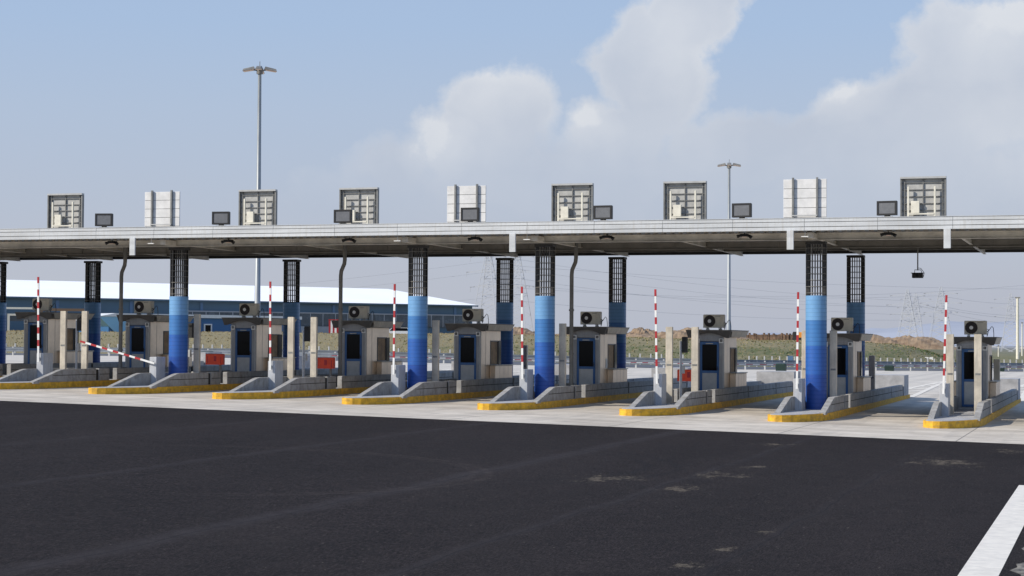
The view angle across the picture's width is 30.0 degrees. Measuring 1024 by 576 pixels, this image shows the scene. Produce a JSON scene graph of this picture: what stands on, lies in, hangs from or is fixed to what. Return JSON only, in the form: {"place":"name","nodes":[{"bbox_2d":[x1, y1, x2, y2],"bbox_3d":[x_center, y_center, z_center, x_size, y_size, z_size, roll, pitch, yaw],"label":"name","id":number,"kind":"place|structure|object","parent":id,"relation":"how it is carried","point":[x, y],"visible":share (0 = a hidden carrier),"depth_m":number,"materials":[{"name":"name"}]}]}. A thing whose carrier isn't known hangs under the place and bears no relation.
{"place":"outdoors","nodes":[
{"label":"outdoors","id":0,"kind":"place"},
{"bbox_2d":[0,401,1023,575],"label":"asphalt road","id":1,"kind":"structure","parent":0,"point":[97,490],"depth_m":34.14,"materials":[{"name":"black asphalt"}]},
{"bbox_2d":[958,485,1023,575],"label":"edge line marking","id":2,"kind":"object","parent":1,"relation":"on","point":[990,554],"visible":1,"depth_m":28.96,"materials":[{"name":"white paint"}]},
{"bbox_2d":[0,355,1023,443],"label":"concrete pavement","id":3,"kind":"structure","parent":0,"point":[903,419],"depth_m":67.93,"materials":[{"name":"grey concrete"}]},
{"bbox_2d":[0,352,221,376],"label":"toll island","id":4,"kind":"structure","parent":3,"relation":"on","point":[7,368],"depth_m":88.83,"materials":[{"name":"yellow paint"}]},
{"bbox_2d":[14,312,94,363],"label":"toll booth","id":5,"kind":"object","parent":4,"relation":"on","point":[49,331],"visible":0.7,"depth_m":88.91,"materials":[{"name":"beige metal"}]},
{"bbox_2d":[28,323,42,363],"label":"door","id":6,"kind":"structure","parent":5,"relation":"in","point":[32,327],"depth_m":88.83,"materials":[{"name":"blue paint"}]},
{"bbox_2d":[32,298,55,311],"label":"air conditioner","id":7,"kind":"object","parent":5,"relation":"on","point":[45,304],"visible":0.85,"depth_m":88.96,"materials":[{"name":"beige metal"}]},
{"bbox_2d":[67,328,78,350],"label":"side window","id":8,"kind":"structure","parent":5,"relation":"in","point":[71,332],"depth_m":90.72,"materials":[{"name":"grey glass"}]},
{"bbox_2d":[0,355,309,388],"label":"toll island","id":9,"kind":"structure","parent":3,"relation":"on","point":[63,378],"depth_m":80.19,"materials":[{"name":"concrete"}]},
{"bbox_2d":[37,277,52,377],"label":"barrier gate","id":10,"kind":"structure","parent":9,"relation":"on","point":[44,363],"depth_m":80.02,"materials":[{"name":"white metal"}]},
{"bbox_2d":[60,311,66,368],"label":"steel post","id":11,"kind":"object","parent":9,"relation":"on","point":[63,339],"visible":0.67,"depth_m":81.72,"materials":[{"name":"beige metal"}]},
{"bbox_2d":[75,315,81,368],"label":"lane signal","id":12,"kind":"object","parent":9,"relation":"on","point":[78,328],"visible":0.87,"depth_m":82.06,"materials":[{"name":"black metal"}]},
{"bbox_2d":[81,311,88,368],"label":"steel post","id":13,"kind":"object","parent":9,"relation":"on","point":[84,337],"visible":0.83,"depth_m":81.47,"materials":[{"name":"beige metal"}]},
{"bbox_2d":[117,315,193,367],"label":"toll booth","id":14,"kind":"object","parent":9,"relation":"on","point":[146,337],"visible":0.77,"depth_m":87.28,"materials":[{"name":"white paint"}]},
{"bbox_2d":[129,325,145,367],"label":"door","id":15,"kind":"structure","parent":14,"relation":"in","point":[137,333],"depth_m":87.20,"materials":[{"name":"blue paint"}]},
{"bbox_2d":[134,301,157,314],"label":"air conditioner","id":16,"kind":"object","parent":14,"relation":"on","point":[147,307],"visible":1,"depth_m":87.36,"materials":[{"name":"beige metal"}]},
{"bbox_2d":[88,358,402,393],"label":"toll island","id":17,"kind":"structure","parent":3,"relation":"on","point":[137,383],"depth_m":78.38,"materials":[{"name":"concrete"}]},
{"bbox_2d":[80,340,164,384],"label":"barrier gate","id":18,"kind":"structure","parent":17,"relation":"on","point":[157,368],"depth_m":78.55,"materials":[{"name":"white metal"}]},
{"bbox_2d":[193,314,200,372],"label":"steel post","id":19,"kind":"object","parent":17,"relation":"on","point":[197,345],"visible":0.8,"depth_m":79.86,"materials":[{"name":"silver metal"}]},
{"bbox_2d":[205,354,224,382],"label":"barrier box","id":20,"kind":"object","parent":17,"relation":"on","point":[215,359],"visible":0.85,"depth_m":82.79,"materials":[{"name":"red plastic"}]},
{"bbox_2d":[221,317,296,371],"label":"toll booth","id":21,"kind":"object","parent":17,"relation":"on","point":[249,344],"visible":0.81,"depth_m":85.69,"materials":[{"name":"white paint"}]},
{"bbox_2d":[235,328,251,371],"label":"door","id":22,"kind":"structure","parent":21,"relation":"in","point":[243,336],"depth_m":85.60,"materials":[{"name":"blue paint"}]},
{"bbox_2d":[239,303,263,317],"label":"air conditioner","id":23,"kind":"object","parent":21,"relation":"on","point":[249,309],"visible":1,"depth_m":85.77,"materials":[{"name":"beige metal"}]},
{"bbox_2d":[268,334,281,356],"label":"side window","id":24,"kind":"structure","parent":21,"relation":"in","point":[276,339],"depth_m":87.48,"materials":[{"name":"grey glass"}]},
{"bbox_2d":[243,66,276,317],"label":"lamp mast","id":25,"kind":"object","parent":3,"relation":"on","point":[259,70],"visible":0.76,"depth_m":112.95,"materials":[{"name":"beige metal"}]},
{"bbox_2d":[212,361,453,398],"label":"toll island","id":26,"kind":"structure","parent":3,"relation":"on","point":[294,387],"depth_m":77.15,"materials":[{"name":"concrete"}]},
{"bbox_2d":[268,282,282,389],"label":"barrier gate","id":27,"kind":"structure","parent":26,"relation":"on","point":[275,372],"depth_m":76.81,"materials":[{"name":"white metal"}]},
{"bbox_2d":[287,317,294,380],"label":"steel post","id":28,"kind":"object","parent":26,"relation":"on","point":[291,350],"visible":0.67,"depth_m":78.51,"materials":[{"name":"beige metal"}]},
{"bbox_2d":[302,326,309,376],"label":"lane signal","id":29,"kind":"object","parent":26,"relation":"on","point":[306,333],"visible":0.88,"depth_m":78.87,"materials":[{"name":"black metal"}]},
{"bbox_2d":[310,317,317,376],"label":"steel post","id":30,"kind":"object","parent":26,"relation":"on","point":[313,346],"visible":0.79,"depth_m":78.26,"materials":[{"name":"beige metal"}]},
{"bbox_2d":[317,357,334,375],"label":"barrier box","id":31,"kind":"object","parent":26,"relation":"on","point":[325,363],"visible":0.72,"depth_m":81.20,"materials":[{"name":"red plastic"}]},
{"bbox_2d":[331,320,403,375],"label":"toll booth","id":32,"kind":"object","parent":26,"relation":"on","point":[366,347],"visible":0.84,"depth_m":84.09,"materials":[{"name":"white paint"}]},
{"bbox_2d":[345,331,361,375],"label":"door","id":33,"kind":"structure","parent":32,"relation":"in","point":[353,340],"depth_m":83.99,"materials":[{"name":"blue paint"}]},
{"bbox_2d":[349,306,374,319],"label":"air conditioner","id":34,"kind":"object","parent":32,"relation":"on","point":[358,312],"visible":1,"depth_m":84.16,"materials":[{"name":"beige metal"}]},
{"bbox_2d":[377,337,389,360],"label":"side window","id":35,"kind":"structure","parent":32,"relation":"in","point":[383,343],"depth_m":85.83,"materials":[{"name":"grey glass"}]},
{"bbox_2d":[342,364,568,404],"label":"toll island","id":36,"kind":"structure","parent":3,"relation":"on","point":[379,393],"depth_m":76.05,"materials":[{"name":"concrete"}]},
{"bbox_2d":[391,284,405,394],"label":"barrier gate","id":37,"kind":"structure","parent":36,"relation":"on","point":[398,372],"depth_m":75.21,"materials":[{"name":"white metal"}]},
{"bbox_2d":[432,320,439,381],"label":"steel post","id":38,"kind":"object","parent":36,"relation":"on","point":[435,347],"visible":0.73,"depth_m":76.66,"materials":[{"name":"silver metal"}]},
{"bbox_2d":[444,323,514,389],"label":"toll booth","id":39,"kind":"object","parent":36,"relation":"on","point":[477,350],"visible":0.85,"depth_m":82.48,"materials":[{"name":"white paint"}]},
{"bbox_2d":[458,335,475,379],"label":"door","id":40,"kind":"structure","parent":39,"relation":"in","point":[467,343],"depth_m":82.40,"materials":[{"name":"blue paint"}]},
{"bbox_2d":[462,309,488,323],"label":"air conditioner","id":41,"kind":"object","parent":39,"relation":"on","point":[473,315],"visible":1,"depth_m":82.56,"materials":[{"name":"beige metal"}]},
{"bbox_2d":[490,340,500,364],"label":"side window","id":42,"kind":"structure","parent":39,"relation":"in","point":[495,346],"depth_m":84.21,"materials":[{"name":"grey glass"}]},
{"bbox_2d":[477,367,690,409],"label":"toll island","id":43,"kind":"structure","parent":3,"relation":"on","point":[508,398],"depth_m":75.81,"materials":[{"name":"concrete"}]},
{"bbox_2d":[519,287,532,399],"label":"barrier gate","id":44,"kind":"structure","parent":43,"relation":"on","point":[526,383],"depth_m":73.61,"materials":[{"name":"white metal"}]},
{"bbox_2d":[559,323,565,385],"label":"steel post","id":45,"kind":"object","parent":43,"relation":"on","point":[562,354],"visible":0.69,"depth_m":75.05,"materials":[{"name":"silver metal"}]},
{"bbox_2d":[566,327,628,384],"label":"toll booth","id":46,"kind":"object","parent":43,"relation":"on","point":[595,355],"visible":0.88,"depth_m":80.87,"materials":[{"name":"white paint"}]},
{"bbox_2d":[577,338,594,384],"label":"door","id":47,"kind":"structure","parent":46,"relation":"in","point":[585,346],"depth_m":80.79,"materials":[{"name":"blue paint"}]},
{"bbox_2d":[580,312,607,326],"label":"air conditioner","id":48,"kind":"object","parent":46,"relation":"on","point":[591,318],"visible":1,"depth_m":80.96,"materials":[{"name":"beige metal"}]},
{"bbox_2d":[608,344,616,368],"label":"side window","id":49,"kind":"structure","parent":46,"relation":"in","point":[612,348],"depth_m":82.68,"materials":[{"name":"grey glass"}]},
{"bbox_2d":[336,364,1023,400],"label":"gore stripe marking","id":50,"kind":"object","parent":3,"relation":"on","point":[936,385],"visible":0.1,"depth_m":110.82,"materials":[{"name":"white paint"}]},
{"bbox_2d":[619,371,800,415],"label":"toll island","id":51,"kind":"structure","parent":3,"relation":"on","point":[768,385],"depth_m":76.16,"materials":[{"name":"concrete"}]},
{"bbox_2d":[654,289,665,404],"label":"barrier gate","id":52,"kind":"structure","parent":51,"relation":"on","point":[660,387],"depth_m":72.01,"materials":[{"name":"white metal"}]},
{"bbox_2d":[666,327,672,402],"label":"steel post","id":53,"kind":"object","parent":51,"relation":"on","point":[669,364],"visible":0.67,"depth_m":73.70,"materials":[{"name":"beige metal"}]},
{"bbox_2d":[679,337,687,398],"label":"lane signal","id":54,"kind":"object","parent":51,"relation":"on","point":[684,345],"visible":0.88,"depth_m":74.05,"materials":[{"name":"black metal"}]},
{"bbox_2d":[691,327,698,390],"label":"steel post","id":55,"kind":"object","parent":51,"relation":"on","point":[694,358],"visible":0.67,"depth_m":73.46,"materials":[{"name":"beige metal"}]},
{"bbox_2d":[686,330,748,390],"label":"toll booth","id":56,"kind":"object","parent":51,"relation":"on","point":[717,359],"visible":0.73,"depth_m":79.24,"materials":[{"name":"white paint"}]},
{"bbox_2d":[700,342,718,389],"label":"door","id":57,"kind":"structure","parent":56,"relation":"in","point":[709,351],"depth_m":79.18,"materials":[{"name":"blue paint"}]},
{"bbox_2d":[703,314,730,329],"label":"air conditioner","id":58,"kind":"object","parent":56,"relation":"on","point":[713,321],"visible":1,"depth_m":79.36,"materials":[{"name":"beige metal"}]},
{"bbox_2d":[730,347,736,372],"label":"side window","id":59,"kind":"structure","parent":56,"relation":"in","point":[733,351],"depth_m":81.06,"materials":[{"name":"grey glass"}]},
{"bbox_2d":[768,374,909,421],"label":"toll island","id":60,"kind":"structure","parent":3,"relation":"on","point":[890,388],"depth_m":74.00,"materials":[{"name":"concrete"}]},
{"bbox_2d":[0,215,1023,409],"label":"toll canopy","id":61,"kind":"object","parent":60,"relation":"on","point":[860,236],"visible":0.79,"depth_m":76.99,"materials":[{"name":"metal"}]},
{"bbox_2d":[47,193,83,227],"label":"lane sign","id":62,"kind":"object","parent":61,"relation":"on","point":[65,210],"visible":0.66,"depth_m":96.19,"materials":[{"name":"beige metal"}]},
{"bbox_2d":[95,213,112,226],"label":"floodlight","id":63,"kind":"object","parent":61,"relation":"on","point":[104,219],"visible":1,"depth_m":78.58,"materials":[{"name":"grey metal"}]},
{"bbox_2d":[145,190,179,226],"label":"lane sign","id":64,"kind":"object","parent":61,"relation":"on","point":[162,209],"visible":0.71,"depth_m":94.49,"materials":[{"name":"white metal"}]},
{"bbox_2d":[212,211,229,225],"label":"floodlight","id":65,"kind":"object","parent":61,"relation":"on","point":[220,218],"visible":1,"depth_m":76.98,"materials":[{"name":"black"}]},
{"bbox_2d":[238,189,277,225],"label":"lane sign","id":66,"kind":"object","parent":61,"relation":"on","point":[257,207],"visible":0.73,"depth_m":93.00,"materials":[{"name":"beige metal"}]},
{"bbox_2d":[334,209,352,223],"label":"floodlight","id":67,"kind":"object","parent":61,"relation":"on","point":[343,216],"visible":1,"depth_m":75.38,"materials":[{"name":"black metal"}]},
{"bbox_2d":[339,187,378,223],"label":"lane sign","id":68,"kind":"object","parent":61,"relation":"on","point":[362,204],"visible":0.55,"depth_m":91.40,"materials":[{"name":"beige metal"}]},
{"bbox_2d":[447,184,485,222],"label":"lane sign","id":69,"kind":"object","parent":61,"relation":"on","point":[459,198],"visible":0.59,"depth_m":89.74,"materials":[{"name":"white metal"}]},
{"bbox_2d":[461,207,479,221],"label":"floodlight","id":70,"kind":"object","parent":61,"relation":"on","point":[472,214],"visible":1,"depth_m":73.78,"materials":[{"name":"black metal"}]},
{"bbox_2d":[551,183,593,220],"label":"lane sign","id":71,"kind":"object","parent":61,"relation":"on","point":[572,201],"visible":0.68,"depth_m":88.20,"materials":[{"name":"beige metal"}]},
{"bbox_2d":[593,205,612,220],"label":"floodlight","id":72,"kind":"object","parent":61,"relation":"on","point":[602,212],"visible":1,"depth_m":72.19,"materials":[{"name":"black metal"}]},
{"bbox_2d":[663,181,706,219],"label":"lane sign","id":73,"kind":"object","parent":61,"relation":"on","point":[684,199],"visible":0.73,"depth_m":86.61,"materials":[{"name":"beige metal"}]},
{"bbox_2d":[732,203,751,218],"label":"floodlight","id":74,"kind":"object","parent":61,"relation":"on","point":[741,210],"visible":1,"depth_m":70.59,"materials":[{"name":"black"}]},
{"bbox_2d":[783,177,826,217],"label":"lane sign","id":75,"kind":"object","parent":61,"relation":"on","point":[805,198],"visible":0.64,"depth_m":84.91,"materials":[{"name":"white metal"}]},
{"bbox_2d":[877,201,897,216],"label":"floodlight","id":76,"kind":"object","parent":61,"relation":"on","point":[886,208],"visible":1,"depth_m":68.99,"materials":[{"name":"black metal"}]},
{"bbox_2d":[900,176,946,215],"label":"lane sign","id":77,"kind":"object","parent":61,"relation":"on","point":[923,196],"visible":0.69,"depth_m":83.40,"materials":[{"name":"beige metal"}]},
{"bbox_2d":[793,292,804,409],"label":"barrier gate","id":78,"kind":"structure","parent":60,"relation":"on","point":[799,389],"depth_m":70.40,"materials":[{"name":"white metal"}]},
{"bbox_2d":[830,331,836,396],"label":"steel post","id":79,"kind":"object","parent":60,"relation":"on","point":[833,363],"visible":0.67,"depth_m":71.85,"materials":[{"name":"beige metal"}]},
{"bbox_2d":[827,333,872,398],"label":"toll booth","id":80,"kind":"object","parent":60,"relation":"on","point":[851,378],"visible":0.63,"depth_m":77.57,"materials":[{"name":"white paint"}]},
{"bbox_2d":[828,345,847,396],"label":"door","id":81,"kind":"structure","parent":80,"relation":"in","point":[842,350],"depth_m":77.54,"materials":[{"name":"blue paint"}]},
{"bbox_2d":[831,318,859,332],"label":"air conditioner","id":82,"kind":"object","parent":80,"relation":"on","point":[841,324],"visible":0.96,"depth_m":77.75,"materials":[{"name":"beige metal"}]},
{"bbox_2d":[923,378,1020,428],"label":"toll island","id":83,"kind":"structure","parent":3,"relation":"on","point":[994,407],"depth_m":69.51,"materials":[{"name":"concrete"}]},
{"bbox_2d":[939,295,949,415],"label":"barrier gate","id":84,"kind":"structure","parent":83,"relation":"on","point":[944,393],"depth_m":68.79,"materials":[{"name":"white metal"}]},
{"bbox_2d":[946,334,953,413],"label":"steel post","id":85,"kind":"object","parent":83,"relation":"on","point":[950,358],"visible":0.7,"depth_m":70.50,"materials":[{"name":"beige metal"}]},
{"bbox_2d":[974,334,981,413],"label":"steel post","id":86,"kind":"object","parent":83,"relation":"on","point":[977,368],"visible":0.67,"depth_m":70.25,"materials":[{"name":"beige metal"}]},
{"bbox_2d":[954,337,1001,408],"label":"toll booth","id":87,"kind":"object","parent":83,"relation":"on","point":[964,386],"visible":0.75,"depth_m":76.04,"materials":[{"name":"white paint"}]},
{"bbox_2d":[962,349,973,406],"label":"door","id":88,"kind":"structure","parent":87,"relation":"in","point":[967,354],"depth_m":76.02,"materials":[{"name":"blue paint"}]},
{"bbox_2d":[964,321,993,336],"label":"air conditioner","id":89,"kind":"object","parent":87,"relation":"on","point":[974,327],"visible":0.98,"depth_m":76.15,"materials":[{"name":"beige metal"}]},
{"bbox_2d":[0,0,1023,333],"label":"sky","id":90,"kind":"structure","parent":0,"point":[111,102],"materials":[{"name":"blue"}]},
{"bbox_2d":[6,353,1022,370],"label":"crossing road","id":91,"kind":"structure","parent":0,"point":[686,366],"depth_m":166.68,"materials":[{"name":"grey asphalt"}]},
{"bbox_2d":[717,163,740,329],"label":"lamp mast","id":92,"kind":"object","parent":91,"relation":"on","point":[729,165],"visible":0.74,"depth_m":162.00,"materials":[{"name":"beige metal"}]},
{"bbox_2d":[6,330,1023,371],"bbox_3d":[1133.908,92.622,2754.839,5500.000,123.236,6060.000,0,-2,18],"label":"ground","id":93,"kind":"structure","parent":0,"point":[1006,355],"depth_m":205.40,"materials":[{"name":"green plant"}]},
{"bbox_2d":[6,307,83,330],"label":"portal frame building","id":94,"kind":"structure","parent":93,"relation":"on","point":[11,317],"depth_m":245.70,"materials":[{"name":"beige metal"}]},
{"bbox_2d":[79,313,301,332],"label":"annex building","id":95,"kind":"structure","parent":93,"relation":"on","point":[110,322],"depth_m":295.55,"materials":[{"name":"blue paint"}]},
{"bbox_2d":[0,280,477,333],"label":"warehouse","id":96,"kind":"structure","parent":93,"relation":"on","point":[321,304],"depth_m":330.70,"materials":[{"name":"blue metal"}]},
{"bbox_2d":[466,256,503,323],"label":"electricity pylon","id":97,"kind":"object","parent":93,"relation":"on","point":[484,278],"visible":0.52,"depth_m":504.86,"materials":[{"name":"silver metal"}]},
{"bbox_2d":[6,347,1023,371],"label":"guardrail","id":98,"kind":"object","parent":93,"relation":"on","point":[663,362],"visible":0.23,"depth_m":156.14,"materials":[{"name":"grey"}]},
{"bbox_2d":[6,343,1023,368],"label":"guardrail","id":99,"kind":"object","parent":93,"relation":"on","point":[533,356],"visible":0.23,"depth_m":174.32,"materials":[{"name":"grey metal"}]},
{"bbox_2d":[504,256,534,328],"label":"electricity pylon","id":100,"kind":"object","parent":93,"relation":"on","point":[519,263],"visible":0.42,"depth_m":525.00,"materials":[{"name":"silver metal"}]},
{"bbox_2d":[628,327,749,339],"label":"earth heap","id":101,"kind":"object","parent":93,"relation":"on","point":[680,334],"visible":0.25,"depth_m":238.87,"materials":[{"name":"brown soil"}]},
{"bbox_2d":[746,333,792,339],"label":"rubble wall","id":102,"kind":"structure","parent":93,"relation":"on","point":[774,336],"depth_m":239.36,"materials":[{"name":"brown stone"}]},
{"bbox_2d":[890,289,924,336],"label":"electricity pylon","id":103,"kind":"object","parent":93,"relation":"on","point":[905,313],"visible":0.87,"depth_m":550.62,"materials":[{"name":"silver metal"}]},
{"bbox_2d":[865,333,956,349],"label":"earth heap","id":104,"kind":"object","parent":93,"relation":"on","point":[924,342],"visible":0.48,"depth_m":234.16,"materials":[{"name":"brown soil"}]},
{"bbox_2d":[898,293,934,336],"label":"electricity pylon","id":105,"kind":"object","parent":93,"relation":"on","point":[917,311],"visible":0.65,"depth_m":628.60,"materials":[{"name":"silver metal"}]},
{"bbox_2d":[924,287,961,341],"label":"electricity pylon","id":106,"kind":"object","parent":93,"relation":"on","point":[935,311],"visible":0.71,"depth_m":567.35,"materials":[{"name":"silver metal"}]},
{"bbox_2d":[993,293,1023,351],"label":"electricity pylon","id":107,"kind":"object","parent":93,"relation":"on","point":[1006,326],"visible":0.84,"depth_m":600.20,"materials":[{"name":"silver metal"}]},
{"bbox_2d":[1015,297,1019,358],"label":"pole","id":108,"kind":"object","parent":93,"relation":"on","point":[1017,327],"visible":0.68,"depth_m":319.14,"materials":[{"name":"beige metal"}]},
{"bbox_2d":[657,320,1023,345],"bbox_3d":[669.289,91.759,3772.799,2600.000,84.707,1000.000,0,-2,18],"label":"hills","id":109,"kind":"structure","parent":0,"point":[957,329],"depth_m":3469.87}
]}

